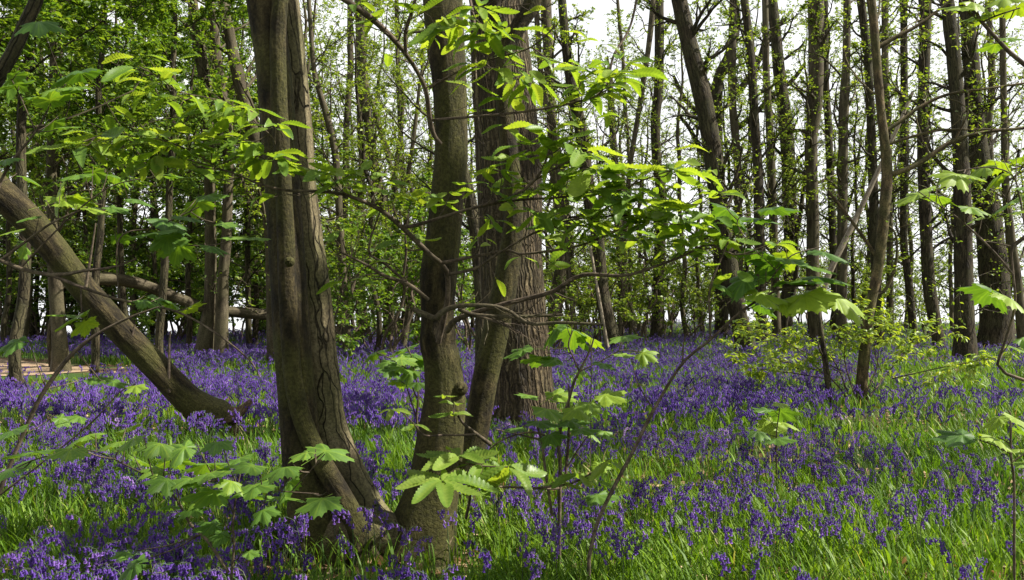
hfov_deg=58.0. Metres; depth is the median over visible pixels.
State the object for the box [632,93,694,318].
tree
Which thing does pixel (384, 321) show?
hazel bush
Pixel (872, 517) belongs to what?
bluebell
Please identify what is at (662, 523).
bluebell
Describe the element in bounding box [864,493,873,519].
bluebell
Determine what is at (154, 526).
bluebell
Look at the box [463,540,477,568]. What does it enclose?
bluebell
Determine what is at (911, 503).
bluebell
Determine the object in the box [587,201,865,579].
sycamore sapling
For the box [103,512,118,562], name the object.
bluebell
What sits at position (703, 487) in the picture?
bluebell
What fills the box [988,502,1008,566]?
bluebell
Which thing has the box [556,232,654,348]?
hazel bush
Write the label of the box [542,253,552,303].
hazel bush
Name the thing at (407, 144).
tree
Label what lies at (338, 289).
hazel bush
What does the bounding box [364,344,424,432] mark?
sycamore sapling
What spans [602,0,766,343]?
tree
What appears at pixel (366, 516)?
bluebell
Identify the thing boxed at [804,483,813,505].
bluebell
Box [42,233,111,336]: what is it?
hazel bush
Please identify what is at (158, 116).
hornbeam tree
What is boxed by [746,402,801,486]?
sycamore seedling
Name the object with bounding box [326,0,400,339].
tree
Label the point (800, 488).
bluebell
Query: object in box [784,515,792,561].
bluebell
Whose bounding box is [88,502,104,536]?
bluebell
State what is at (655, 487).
bluebell
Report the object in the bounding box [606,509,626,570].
bluebell
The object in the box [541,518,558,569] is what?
bluebell
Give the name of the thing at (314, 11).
tree
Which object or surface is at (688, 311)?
hazel bush
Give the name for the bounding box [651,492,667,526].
bluebell
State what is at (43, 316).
hazel bush
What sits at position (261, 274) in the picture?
hornbeam tree
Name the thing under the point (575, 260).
hazel bush
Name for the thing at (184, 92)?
tree
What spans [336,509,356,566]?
bluebell
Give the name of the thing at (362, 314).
hazel bush
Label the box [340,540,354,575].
bluebell
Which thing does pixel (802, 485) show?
bluebell
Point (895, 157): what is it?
tree
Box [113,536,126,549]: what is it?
bluebell
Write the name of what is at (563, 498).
bluebell
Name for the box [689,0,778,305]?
tree
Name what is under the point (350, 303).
hazel bush
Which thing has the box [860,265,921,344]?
hazel bush
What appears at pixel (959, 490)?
bluebell
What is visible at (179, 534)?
bluebell
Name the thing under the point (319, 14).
tree
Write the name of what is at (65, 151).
hornbeam tree
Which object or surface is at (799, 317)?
hazel bush
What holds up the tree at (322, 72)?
on the ground at (70, 376)
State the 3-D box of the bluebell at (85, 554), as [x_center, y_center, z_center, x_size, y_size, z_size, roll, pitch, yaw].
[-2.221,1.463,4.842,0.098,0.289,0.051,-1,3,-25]
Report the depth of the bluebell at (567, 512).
5.42 m
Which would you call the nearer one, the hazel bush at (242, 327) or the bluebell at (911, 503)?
the bluebell at (911, 503)
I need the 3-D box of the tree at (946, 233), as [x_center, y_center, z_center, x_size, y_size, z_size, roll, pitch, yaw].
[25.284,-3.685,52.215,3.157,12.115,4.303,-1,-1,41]
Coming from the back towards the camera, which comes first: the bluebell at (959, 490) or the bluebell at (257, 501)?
the bluebell at (959, 490)
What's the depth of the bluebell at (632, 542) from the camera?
4.69 m
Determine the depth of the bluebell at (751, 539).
4.90 m
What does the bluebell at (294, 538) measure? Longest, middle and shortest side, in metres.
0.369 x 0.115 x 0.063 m
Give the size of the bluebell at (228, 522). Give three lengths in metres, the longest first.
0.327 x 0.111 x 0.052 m
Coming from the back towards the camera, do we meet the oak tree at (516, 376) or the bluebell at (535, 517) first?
the oak tree at (516, 376)
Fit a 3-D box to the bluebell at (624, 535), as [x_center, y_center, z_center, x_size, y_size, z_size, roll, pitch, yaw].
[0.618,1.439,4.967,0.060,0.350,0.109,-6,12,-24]
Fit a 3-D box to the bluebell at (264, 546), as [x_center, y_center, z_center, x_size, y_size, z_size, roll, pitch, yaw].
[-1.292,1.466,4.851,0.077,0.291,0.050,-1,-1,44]
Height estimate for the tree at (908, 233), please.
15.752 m
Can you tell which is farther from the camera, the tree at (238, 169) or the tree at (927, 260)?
the tree at (238, 169)
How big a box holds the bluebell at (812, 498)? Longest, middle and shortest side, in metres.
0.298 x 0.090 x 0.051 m
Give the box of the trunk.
[0,0,43,87]
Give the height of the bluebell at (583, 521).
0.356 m
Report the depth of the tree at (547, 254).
50.41 m
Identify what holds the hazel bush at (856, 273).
on the ground at (70, 376)
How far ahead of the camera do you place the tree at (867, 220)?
43.50 m
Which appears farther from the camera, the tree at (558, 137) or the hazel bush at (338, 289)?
the tree at (558, 137)
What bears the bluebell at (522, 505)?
on the ground at (70, 376)
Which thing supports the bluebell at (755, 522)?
on the ground at (70, 376)
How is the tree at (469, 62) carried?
on the ground at (70, 376)
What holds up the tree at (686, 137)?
on the ground at (70, 376)
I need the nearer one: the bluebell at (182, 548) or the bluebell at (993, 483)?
the bluebell at (182, 548)
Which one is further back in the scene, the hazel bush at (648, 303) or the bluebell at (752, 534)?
the hazel bush at (648, 303)
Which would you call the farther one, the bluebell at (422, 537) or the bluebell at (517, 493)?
the bluebell at (517, 493)
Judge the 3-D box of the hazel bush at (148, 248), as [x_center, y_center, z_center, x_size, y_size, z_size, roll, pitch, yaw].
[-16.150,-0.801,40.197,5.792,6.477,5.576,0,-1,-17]
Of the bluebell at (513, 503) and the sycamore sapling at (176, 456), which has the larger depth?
the bluebell at (513, 503)
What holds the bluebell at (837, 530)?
on the ground at (70, 376)
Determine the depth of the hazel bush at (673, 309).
35.98 m
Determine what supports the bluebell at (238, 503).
on the ground at (70, 376)
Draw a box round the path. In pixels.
[0,359,89,375]
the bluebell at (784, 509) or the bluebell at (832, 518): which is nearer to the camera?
the bluebell at (832, 518)
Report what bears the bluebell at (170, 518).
on the ground at (70, 376)
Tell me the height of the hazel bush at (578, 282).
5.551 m
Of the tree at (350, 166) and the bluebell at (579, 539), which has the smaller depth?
the bluebell at (579, 539)
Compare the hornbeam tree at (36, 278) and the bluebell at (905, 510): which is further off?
the hornbeam tree at (36, 278)
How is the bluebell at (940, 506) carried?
on the ground at (70, 376)
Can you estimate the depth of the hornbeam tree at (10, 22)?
13.70 m
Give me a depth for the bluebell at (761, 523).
4.68 m
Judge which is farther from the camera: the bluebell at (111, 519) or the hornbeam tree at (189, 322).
the hornbeam tree at (189, 322)
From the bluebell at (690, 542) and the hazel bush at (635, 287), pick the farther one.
the hazel bush at (635, 287)
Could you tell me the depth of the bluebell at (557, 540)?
4.69 m
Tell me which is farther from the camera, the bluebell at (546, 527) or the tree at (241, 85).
the tree at (241, 85)
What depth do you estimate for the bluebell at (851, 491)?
5.62 m
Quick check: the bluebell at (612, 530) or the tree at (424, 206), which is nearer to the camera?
the bluebell at (612, 530)
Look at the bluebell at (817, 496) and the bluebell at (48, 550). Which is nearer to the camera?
the bluebell at (48, 550)
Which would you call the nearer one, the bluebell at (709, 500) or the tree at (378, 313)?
the bluebell at (709, 500)
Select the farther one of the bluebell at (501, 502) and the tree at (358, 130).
the tree at (358, 130)
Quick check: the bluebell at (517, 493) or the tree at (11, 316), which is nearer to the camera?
the bluebell at (517, 493)
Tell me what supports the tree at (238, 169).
on the ground at (70, 376)
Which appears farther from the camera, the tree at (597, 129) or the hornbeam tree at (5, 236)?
the tree at (597, 129)
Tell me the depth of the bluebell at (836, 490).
5.42 m
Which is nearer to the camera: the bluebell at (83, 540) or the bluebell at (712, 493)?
the bluebell at (83, 540)
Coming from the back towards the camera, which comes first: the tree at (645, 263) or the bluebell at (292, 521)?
the tree at (645, 263)
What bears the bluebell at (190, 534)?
on the ground at (70, 376)
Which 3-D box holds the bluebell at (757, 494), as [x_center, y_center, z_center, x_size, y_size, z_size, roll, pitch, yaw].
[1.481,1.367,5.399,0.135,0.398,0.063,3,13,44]
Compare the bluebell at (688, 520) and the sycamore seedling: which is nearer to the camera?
the bluebell at (688, 520)
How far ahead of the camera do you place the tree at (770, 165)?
34.93 m
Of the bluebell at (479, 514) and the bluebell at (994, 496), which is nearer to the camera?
the bluebell at (479, 514)
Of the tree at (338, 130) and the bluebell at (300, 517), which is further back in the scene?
the tree at (338, 130)
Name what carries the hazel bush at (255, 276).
on the ground at (70, 376)
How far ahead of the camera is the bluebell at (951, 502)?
5.54 m
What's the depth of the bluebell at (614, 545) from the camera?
4.84 m
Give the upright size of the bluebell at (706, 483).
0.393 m
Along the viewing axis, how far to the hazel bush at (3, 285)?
31.32 m
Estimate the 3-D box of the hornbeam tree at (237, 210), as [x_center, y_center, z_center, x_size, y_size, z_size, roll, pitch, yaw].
[-10.601,-4.226,33.308,6.372,12.828,7.482,-1,-1,33]
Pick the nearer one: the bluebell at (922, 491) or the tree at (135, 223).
the bluebell at (922, 491)
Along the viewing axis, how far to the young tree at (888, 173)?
13.49 m
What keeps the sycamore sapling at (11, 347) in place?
on the ground at (70, 376)
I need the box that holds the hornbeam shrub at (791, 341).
[718,288,1023,404]
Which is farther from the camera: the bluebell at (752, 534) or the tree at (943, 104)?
the tree at (943, 104)
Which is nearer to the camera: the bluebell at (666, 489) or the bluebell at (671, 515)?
the bluebell at (671, 515)
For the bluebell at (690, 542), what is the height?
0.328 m
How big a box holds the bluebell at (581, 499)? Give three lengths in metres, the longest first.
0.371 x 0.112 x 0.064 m
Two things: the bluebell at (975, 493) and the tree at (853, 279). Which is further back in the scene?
the tree at (853, 279)
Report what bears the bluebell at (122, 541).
on the ground at (70, 376)
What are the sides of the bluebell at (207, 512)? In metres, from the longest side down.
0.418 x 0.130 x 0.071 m
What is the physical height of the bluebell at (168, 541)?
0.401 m
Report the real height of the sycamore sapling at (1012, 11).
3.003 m
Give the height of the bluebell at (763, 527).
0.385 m
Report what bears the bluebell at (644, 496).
on the ground at (70, 376)
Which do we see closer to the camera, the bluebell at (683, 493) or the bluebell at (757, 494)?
the bluebell at (757, 494)
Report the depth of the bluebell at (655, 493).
5.67 m
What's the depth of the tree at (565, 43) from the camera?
27.87 m
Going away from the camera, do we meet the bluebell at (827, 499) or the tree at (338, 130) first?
the bluebell at (827, 499)
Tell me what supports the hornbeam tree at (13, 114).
on the ground at (70, 376)
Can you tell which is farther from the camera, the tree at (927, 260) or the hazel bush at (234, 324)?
the hazel bush at (234, 324)
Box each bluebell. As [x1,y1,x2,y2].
[0,514,9,546]
[29,525,46,546]
[42,526,62,545]
[43,545,50,578]
[44,536,70,579]
[57,532,79,574]
[65,513,83,561]
[66,536,77,572]
[73,533,85,579]
[78,541,97,573]
[79,546,102,579]
[87,521,99,570]
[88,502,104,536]
[90,532,113,564]
[95,525,108,567]
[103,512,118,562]
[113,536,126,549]
[115,525,124,542]
[120,522,137,537]
[120,536,128,548]
[123,502,139,535]
[124,528,135,546]
[129,509,157,548]
[132,511,146,541]
[137,498,153,524]
[150,519,167,550]
[155,511,163,529]
[157,510,171,539]
[159,510,177,546]
[159,531,171,579]
[159,533,177,572]
[161,509,181,560]
[167,542,180,577]
[175,527,188,570]
[176,538,193,564]
[178,542,187,578]
[185,545,202,576]
[187,522,199,565]
[203,507,215,521]
[211,551,222,579]
[218,506,230,535]
[223,514,241,531]
[228,531,240,557]
[229,497,240,540]
[229,509,242,536]
[234,528,251,569]
[236,496,245,535]
[239,496,248,549]
[239,508,253,532]
[241,525,259,576]
[241,541,256,577]
[253,499,264,537]
[258,493,277,532]
[260,526,271,565]
[261,542,270,559]
[265,521,272,556]
[271,526,286,568]
[274,520,286,574]
[279,516,303,579]
[282,524,292,565]
[288,534,301,574]
[289,512,307,576]
[292,515,311,556]
[292,532,309,572]
[299,514,308,575]
[331,508,342,554]
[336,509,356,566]
[336,534,345,578]
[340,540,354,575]
[357,506,375,558]
[362,513,371,564]
[365,508,373,565]
[372,498,382,516]
[378,511,390,550]
[379,523,389,552]
[388,484,397,509]
[388,522,409,569]
[404,526,421,565]
[411,535,432,565]
[437,509,451,560]
[452,512,456,554]
[462,511,481,562]
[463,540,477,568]
[470,501,479,544]
[497,495,512,544]
[504,474,516,525]
[504,488,511,513]
[508,488,516,526]
[512,496,528,528]
[514,490,529,518]
[516,531,528,579]
[517,511,532,541]
[519,483,537,534]
[523,547,535,576]
[527,505,535,534]
[532,484,544,510]
[533,513,541,546]
[534,528,549,579]
[535,499,544,538]
[535,511,550,552]
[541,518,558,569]
[543,506,557,556]
[550,520,566,575]
[551,527,560,579]
[551,544,567,577]
[552,495,569,547]
[561,528,574,545]
[562,489,576,503]
[563,501,569,540]
[564,523,582,561]
[566,503,580,537]
[567,498,585,522]
[568,490,584,528]
[573,518,583,566]
[574,533,588,556]
[577,513,588,562]
[578,509,596,528]
[581,521,590,559]
[582,502,594,517]
[590,488,599,520]
[590,529,600,563]
[592,504,600,545]
[594,549,612,574]
[601,525,625,579]
[604,528,611,547]
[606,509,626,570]
[611,499,624,531]
[611,534,622,573]
[611,542,620,570]
[612,507,625,527]
[619,493,638,524]
[621,529,634,557]
[623,536,643,576]
[631,543,642,566]
[633,481,652,522]
[633,483,639,519]
[634,518,652,568]
[639,488,647,518]
[651,491,659,526]
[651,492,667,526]
[652,485,665,519]
[658,484,674,520]
[660,519,667,543]
[667,506,680,560]
[673,484,691,534]
[678,525,692,564]
[682,481,696,519]
[682,495,705,537]
[685,496,707,545]
[685,511,700,562]
[686,515,694,557]
[693,506,708,555]
[698,482,712,520]
[699,492,711,528]
[700,481,714,506]
[702,494,719,532]
[704,479,717,527]
[709,493,717,518]
[710,510,733,554]
[712,488,726,527]
[715,496,734,548]
[721,494,732,544]
[723,525,732,564]
[736,497,746,527]
[736,526,744,563]
[737,486,759,527]
[741,494,753,509]
[748,510,764,550]
[748,528,759,556]
[749,507,765,570]
[749,531,759,566]
[750,514,762,554]
[754,491,774,527]
[756,516,776,550]
[756,520,774,577]
[758,528,778,574]
[760,482,783,522]
[772,501,783,524]
[775,499,788,538]
[775,521,793,570]
[782,523,791,559]
[783,522,792,572]
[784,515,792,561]
[790,504,806,554]
[791,509,812,572]
[794,486,807,503]
[797,483,804,500]
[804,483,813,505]
[806,491,814,528]
[806,512,815,552]
[812,491,825,527]
[812,518,835,574]
[816,513,829,558]
[823,497,834,512]
[825,487,838,539]
[825,501,833,540]
[826,515,840,562]
[827,517,840,562]
[833,485,845,515]
[836,504,845,554]
[839,500,854,556]
[842,489,849,509]
[844,484,860,522]
[844,491,854,522]
[848,471,862,530]
[849,483,863,530]
[853,526,864,557]
[863,513,871,539]
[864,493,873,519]
[864,506,877,552]
[875,525,893,578]
[876,533,885,559]
[883,496,901,534]
[888,487,904,537]
[892,513,902,551]
[893,517,899,548]
[896,503,918,542]
[901,483,911,517]
[904,494,919,560]
[906,501,917,544]
[918,487,929,508]
[919,507,939,562]
[929,499,953,550]
[931,488,942,503]
[934,503,945,560]
[945,498,963,530]
[953,486,963,535]
[956,484,963,511]
[970,495,978,534]
[971,484,992,526]
[982,480,998,523]
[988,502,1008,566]
[989,486,998,518]
[1005,499,1012,544]
[1005,540,1012,579]
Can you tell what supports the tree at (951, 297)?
on the ground at (70, 376)
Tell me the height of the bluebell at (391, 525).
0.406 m
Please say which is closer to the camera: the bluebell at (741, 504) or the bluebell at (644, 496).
the bluebell at (741, 504)
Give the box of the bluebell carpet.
[0,319,1023,579]
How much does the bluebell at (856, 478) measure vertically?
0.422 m
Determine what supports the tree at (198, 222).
on the ground at (70, 376)
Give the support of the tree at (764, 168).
on the ground at (70, 376)
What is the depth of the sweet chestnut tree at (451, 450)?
5.28 m
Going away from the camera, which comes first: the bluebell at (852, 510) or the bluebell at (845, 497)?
the bluebell at (852, 510)
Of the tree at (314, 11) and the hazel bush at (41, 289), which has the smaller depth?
the tree at (314, 11)
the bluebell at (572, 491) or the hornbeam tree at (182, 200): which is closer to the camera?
the bluebell at (572, 491)
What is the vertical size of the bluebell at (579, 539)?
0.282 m
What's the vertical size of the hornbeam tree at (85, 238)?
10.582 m
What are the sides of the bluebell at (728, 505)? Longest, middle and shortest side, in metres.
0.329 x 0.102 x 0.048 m
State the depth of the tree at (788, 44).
40.22 m
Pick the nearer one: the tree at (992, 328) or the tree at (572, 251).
the tree at (992, 328)
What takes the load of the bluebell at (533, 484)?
on the ground at (70, 376)
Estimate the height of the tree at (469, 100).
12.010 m
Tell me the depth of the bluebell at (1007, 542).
4.68 m
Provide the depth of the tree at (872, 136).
29.94 m
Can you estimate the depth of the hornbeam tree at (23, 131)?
14.73 m
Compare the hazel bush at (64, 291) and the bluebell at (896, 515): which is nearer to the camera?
the bluebell at (896, 515)
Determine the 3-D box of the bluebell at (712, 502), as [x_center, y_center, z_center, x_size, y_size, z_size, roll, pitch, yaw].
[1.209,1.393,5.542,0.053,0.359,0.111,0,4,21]
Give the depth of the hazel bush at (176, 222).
44.01 m
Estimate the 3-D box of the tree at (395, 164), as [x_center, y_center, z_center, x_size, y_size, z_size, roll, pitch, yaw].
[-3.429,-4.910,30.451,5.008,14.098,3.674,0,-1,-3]
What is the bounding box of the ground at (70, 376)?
[0,324,1023,579]
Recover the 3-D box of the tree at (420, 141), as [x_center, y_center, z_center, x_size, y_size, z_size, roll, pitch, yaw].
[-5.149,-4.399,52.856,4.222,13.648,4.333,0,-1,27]
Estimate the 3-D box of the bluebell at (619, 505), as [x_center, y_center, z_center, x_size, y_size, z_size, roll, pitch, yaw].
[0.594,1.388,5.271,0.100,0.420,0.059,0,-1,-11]
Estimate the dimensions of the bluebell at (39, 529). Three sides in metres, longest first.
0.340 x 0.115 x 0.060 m
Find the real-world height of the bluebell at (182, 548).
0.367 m
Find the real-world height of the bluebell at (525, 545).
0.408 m
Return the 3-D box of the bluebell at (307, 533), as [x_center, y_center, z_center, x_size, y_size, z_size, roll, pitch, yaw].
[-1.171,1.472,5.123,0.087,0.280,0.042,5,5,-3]
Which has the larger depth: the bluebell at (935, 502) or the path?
the path
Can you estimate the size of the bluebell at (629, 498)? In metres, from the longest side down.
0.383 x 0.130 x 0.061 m
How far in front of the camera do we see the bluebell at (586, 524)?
5.06 m
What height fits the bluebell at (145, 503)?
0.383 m
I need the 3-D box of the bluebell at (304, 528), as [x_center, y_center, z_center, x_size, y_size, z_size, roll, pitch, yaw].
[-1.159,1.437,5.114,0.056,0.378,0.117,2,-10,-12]
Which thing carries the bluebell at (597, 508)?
on the ground at (70, 376)
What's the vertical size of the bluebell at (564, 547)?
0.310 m
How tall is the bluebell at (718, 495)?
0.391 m
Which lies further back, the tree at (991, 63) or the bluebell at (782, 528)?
the tree at (991, 63)
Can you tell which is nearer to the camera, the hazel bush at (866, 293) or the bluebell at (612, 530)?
the bluebell at (612, 530)
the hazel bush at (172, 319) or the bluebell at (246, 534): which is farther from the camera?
the hazel bush at (172, 319)
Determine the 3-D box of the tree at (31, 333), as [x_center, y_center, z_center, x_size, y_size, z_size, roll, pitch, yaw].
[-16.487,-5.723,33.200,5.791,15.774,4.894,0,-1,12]
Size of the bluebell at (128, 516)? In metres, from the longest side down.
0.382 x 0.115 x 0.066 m
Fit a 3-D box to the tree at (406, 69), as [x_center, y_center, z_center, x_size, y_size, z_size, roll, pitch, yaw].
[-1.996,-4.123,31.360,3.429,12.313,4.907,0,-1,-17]
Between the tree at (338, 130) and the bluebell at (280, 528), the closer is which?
the bluebell at (280, 528)
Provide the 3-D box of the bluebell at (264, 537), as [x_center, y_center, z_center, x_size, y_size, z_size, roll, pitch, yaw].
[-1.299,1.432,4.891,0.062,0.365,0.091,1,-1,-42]
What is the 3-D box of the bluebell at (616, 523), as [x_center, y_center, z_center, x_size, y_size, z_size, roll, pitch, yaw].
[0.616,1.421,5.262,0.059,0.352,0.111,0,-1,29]
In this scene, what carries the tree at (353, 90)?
on the ground at (70, 376)
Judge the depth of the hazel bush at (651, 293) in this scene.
57.65 m
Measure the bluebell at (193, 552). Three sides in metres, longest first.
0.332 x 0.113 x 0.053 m
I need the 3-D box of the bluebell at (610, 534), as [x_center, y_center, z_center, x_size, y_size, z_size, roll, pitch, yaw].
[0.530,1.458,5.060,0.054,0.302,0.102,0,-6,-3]
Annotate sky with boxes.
[0,0,1023,334]
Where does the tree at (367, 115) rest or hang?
on the ground at (70, 376)
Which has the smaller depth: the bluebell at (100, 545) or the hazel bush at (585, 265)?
the bluebell at (100, 545)
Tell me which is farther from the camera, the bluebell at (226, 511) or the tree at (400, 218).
the tree at (400, 218)
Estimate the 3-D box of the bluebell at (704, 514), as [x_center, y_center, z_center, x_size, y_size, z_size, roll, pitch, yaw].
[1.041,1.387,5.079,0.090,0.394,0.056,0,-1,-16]
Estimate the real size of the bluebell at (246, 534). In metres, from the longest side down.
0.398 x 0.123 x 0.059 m
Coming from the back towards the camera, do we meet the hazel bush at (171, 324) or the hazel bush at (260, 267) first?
the hazel bush at (171, 324)
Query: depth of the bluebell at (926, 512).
4.96 m
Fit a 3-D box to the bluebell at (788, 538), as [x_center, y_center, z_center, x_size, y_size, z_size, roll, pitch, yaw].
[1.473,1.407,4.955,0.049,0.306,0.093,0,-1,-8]
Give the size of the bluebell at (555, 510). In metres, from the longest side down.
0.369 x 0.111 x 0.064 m
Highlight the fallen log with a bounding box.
[63,272,265,319]
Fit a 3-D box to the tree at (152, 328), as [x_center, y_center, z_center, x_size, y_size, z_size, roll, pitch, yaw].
[-14.164,-6.220,35.298,5.365,16.897,5.227,0,-1,-4]
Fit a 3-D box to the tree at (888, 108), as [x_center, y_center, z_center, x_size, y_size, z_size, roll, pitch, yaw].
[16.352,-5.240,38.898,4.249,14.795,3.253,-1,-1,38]
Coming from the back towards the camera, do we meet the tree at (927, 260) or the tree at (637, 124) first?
the tree at (637, 124)
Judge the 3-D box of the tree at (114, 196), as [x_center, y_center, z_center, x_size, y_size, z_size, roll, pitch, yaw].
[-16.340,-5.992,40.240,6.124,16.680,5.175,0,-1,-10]
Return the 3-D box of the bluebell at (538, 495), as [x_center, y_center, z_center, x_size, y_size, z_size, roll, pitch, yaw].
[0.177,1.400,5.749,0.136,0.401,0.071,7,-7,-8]
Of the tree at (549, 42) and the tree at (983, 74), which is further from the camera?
the tree at (983, 74)
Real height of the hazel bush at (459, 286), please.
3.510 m
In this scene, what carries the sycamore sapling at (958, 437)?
on the ground at (70, 376)
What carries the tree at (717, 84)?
on the ground at (70, 376)
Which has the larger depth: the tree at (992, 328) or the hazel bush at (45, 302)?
the hazel bush at (45, 302)
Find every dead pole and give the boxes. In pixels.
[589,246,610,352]
[815,92,913,314]
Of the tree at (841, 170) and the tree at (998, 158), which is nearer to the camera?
the tree at (841, 170)
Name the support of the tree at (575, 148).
on the ground at (70, 376)
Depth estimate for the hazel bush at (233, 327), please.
42.20 m
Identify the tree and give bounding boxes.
[0,0,82,112]
[0,0,111,178]
[0,0,151,366]
[0,0,165,394]
[0,1,154,371]
[0,8,67,336]
[0,10,161,344]
[0,19,270,376]
[0,39,125,342]
[0,40,180,341]
[0,46,79,343]
[0,60,124,336]
[0,122,16,323]
[0,171,251,438]
[1,0,221,377]
[8,58,89,335]
[25,0,801,569]
[32,0,202,361]
[36,57,123,343]
[43,78,169,306]
[47,0,219,326]
[55,0,258,353]
[64,0,149,260]
[64,0,264,349]
[97,5,202,337]
[103,8,325,329]
[105,20,203,315]
[133,2,350,347]
[140,34,254,286]
[144,2,362,354]
[157,59,251,253]
[161,0,258,361]
[170,0,234,334]
[173,82,254,317]
[178,0,358,365]
[179,0,264,323]
[199,132,265,337]
[201,100,349,301]
[218,0,370,276]
[238,0,386,259]
[239,4,357,266]
[245,0,369,260]
[301,0,389,360]
[306,0,399,312]
[308,78,363,343]
[310,47,350,268]
[316,0,411,337]
[316,0,417,358]
[317,19,389,256]
[319,0,425,282]
[319,65,388,330]
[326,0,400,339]
[344,0,475,347]
[350,1,477,259]
[350,34,415,330]
[353,0,471,349]
[355,76,431,333]
[358,1,483,361]
[369,0,424,336]
[377,0,469,284]
[380,44,470,230]
[399,0,475,343]
[405,72,477,285]
[406,94,432,320]
[462,1,539,275]
[463,73,477,332]
[466,50,552,209]
[470,0,556,436]
[528,0,624,351]
[529,11,601,330]
[531,0,635,349]
[534,0,607,346]
[536,66,593,285]
[536,92,593,296]
[542,47,608,319]
[563,54,619,322]
[572,9,664,276]
[575,0,688,335]
[577,0,679,334]
[583,47,646,334]
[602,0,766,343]
[604,64,688,298]
[608,93,681,332]
[615,0,699,341]
[631,0,769,352]
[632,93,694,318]
[661,34,764,322]
[664,1,804,337]
[676,23,766,270]
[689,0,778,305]
[700,0,806,271]
[702,85,805,288]
[708,0,821,346]
[736,0,805,340]
[741,0,823,337]
[752,0,867,332]
[765,0,878,337]
[766,0,862,343]
[777,0,880,339]
[784,0,895,347]
[796,66,887,289]
[796,276,837,409]
[802,41,919,333]
[819,3,917,324]
[819,70,896,330]
[826,0,950,348]
[827,0,1023,406]
[849,16,952,332]
[849,83,937,310]
[855,0,952,334]
[862,0,985,347]
[881,0,1023,361]
[882,0,988,352]
[893,65,953,285]
[896,34,1016,332]
[920,133,978,284]
[931,1,1023,266]
[932,0,1023,349]
[934,3,1023,335]
[948,53,1023,289]
[970,0,1023,349]
[993,124,1023,265]
[1011,100,1023,264]
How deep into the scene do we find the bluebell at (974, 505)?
5.64 m
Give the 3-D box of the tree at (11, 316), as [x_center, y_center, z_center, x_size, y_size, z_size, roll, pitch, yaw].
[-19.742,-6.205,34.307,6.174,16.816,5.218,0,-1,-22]
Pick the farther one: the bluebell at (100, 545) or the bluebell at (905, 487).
the bluebell at (905, 487)
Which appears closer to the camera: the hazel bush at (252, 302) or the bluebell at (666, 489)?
the bluebell at (666, 489)
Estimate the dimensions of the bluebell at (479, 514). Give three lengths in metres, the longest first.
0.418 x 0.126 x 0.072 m
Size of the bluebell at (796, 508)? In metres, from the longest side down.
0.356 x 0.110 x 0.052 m
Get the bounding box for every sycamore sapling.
[0,306,159,495]
[0,423,354,579]
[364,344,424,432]
[490,318,657,562]
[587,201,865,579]
[892,156,1023,381]
[927,410,1023,579]
[937,0,1023,66]
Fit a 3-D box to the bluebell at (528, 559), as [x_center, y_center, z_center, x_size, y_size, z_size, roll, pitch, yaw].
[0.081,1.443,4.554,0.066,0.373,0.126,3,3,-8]
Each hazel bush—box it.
[0,217,35,312]
[0,233,18,318]
[0,240,80,334]
[3,267,73,341]
[33,210,114,326]
[33,233,73,335]
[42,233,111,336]
[59,209,139,309]
[65,245,128,334]
[69,260,116,329]
[71,216,149,335]
[73,208,196,326]
[105,226,201,339]
[106,218,171,332]
[123,202,219,340]
[124,218,183,333]
[137,215,242,323]
[142,212,253,340]
[169,253,216,344]
[180,246,259,319]
[196,224,242,330]
[198,254,242,326]
[229,255,264,322]
[230,246,265,337]
[230,254,265,332]
[232,227,347,324]
[236,256,265,327]
[324,218,410,347]
[326,247,360,328]
[327,204,404,356]
[327,256,409,346]
[348,228,423,340]
[354,251,419,320]
[357,171,431,362]
[361,203,473,346]
[397,251,474,328]
[421,212,474,357]
[542,229,632,332]
[542,239,589,302]
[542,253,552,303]
[543,242,592,318]
[543,267,602,354]
[555,244,617,332]
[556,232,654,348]
[574,242,611,317]
[587,228,690,344]
[587,260,650,335]
[627,263,676,328]
[635,228,718,337]
[636,266,674,324]
[647,245,704,316]
[665,272,695,322]
[666,245,712,321]
[669,250,713,323]
[673,262,727,342]
[686,258,713,333]
[687,258,713,324]
[748,267,783,327]
[779,240,848,292]
[780,250,827,323]
[780,251,829,322]
[820,265,864,301]
[821,245,894,316]
[829,278,865,327]
[849,238,898,293]
[856,265,905,313]
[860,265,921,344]
[869,270,904,312]
[893,259,953,338]
[895,250,944,309]
[914,256,977,315]
[1010,265,1023,322]
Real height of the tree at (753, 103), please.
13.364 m
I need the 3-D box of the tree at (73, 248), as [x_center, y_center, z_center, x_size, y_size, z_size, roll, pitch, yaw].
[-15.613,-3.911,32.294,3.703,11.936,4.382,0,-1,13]
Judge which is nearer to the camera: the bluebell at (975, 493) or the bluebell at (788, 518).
the bluebell at (788, 518)
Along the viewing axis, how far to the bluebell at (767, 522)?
4.97 m
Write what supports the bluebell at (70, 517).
on the ground at (70, 376)
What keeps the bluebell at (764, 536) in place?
on the ground at (70, 376)
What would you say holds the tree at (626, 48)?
on the ground at (70, 376)
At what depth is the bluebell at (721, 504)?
5.34 m
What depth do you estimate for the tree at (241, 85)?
20.87 m
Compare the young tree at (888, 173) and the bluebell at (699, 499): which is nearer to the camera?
the bluebell at (699, 499)
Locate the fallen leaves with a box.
[0,348,1023,579]
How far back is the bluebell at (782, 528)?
4.87 m
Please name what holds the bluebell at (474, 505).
on the ground at (70, 376)
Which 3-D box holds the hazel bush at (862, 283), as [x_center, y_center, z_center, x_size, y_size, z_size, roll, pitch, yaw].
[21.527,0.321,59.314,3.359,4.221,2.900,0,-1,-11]
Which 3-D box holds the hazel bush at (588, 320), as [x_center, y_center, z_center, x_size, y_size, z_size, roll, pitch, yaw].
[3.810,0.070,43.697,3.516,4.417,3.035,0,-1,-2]
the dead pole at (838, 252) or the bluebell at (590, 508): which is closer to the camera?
the bluebell at (590, 508)

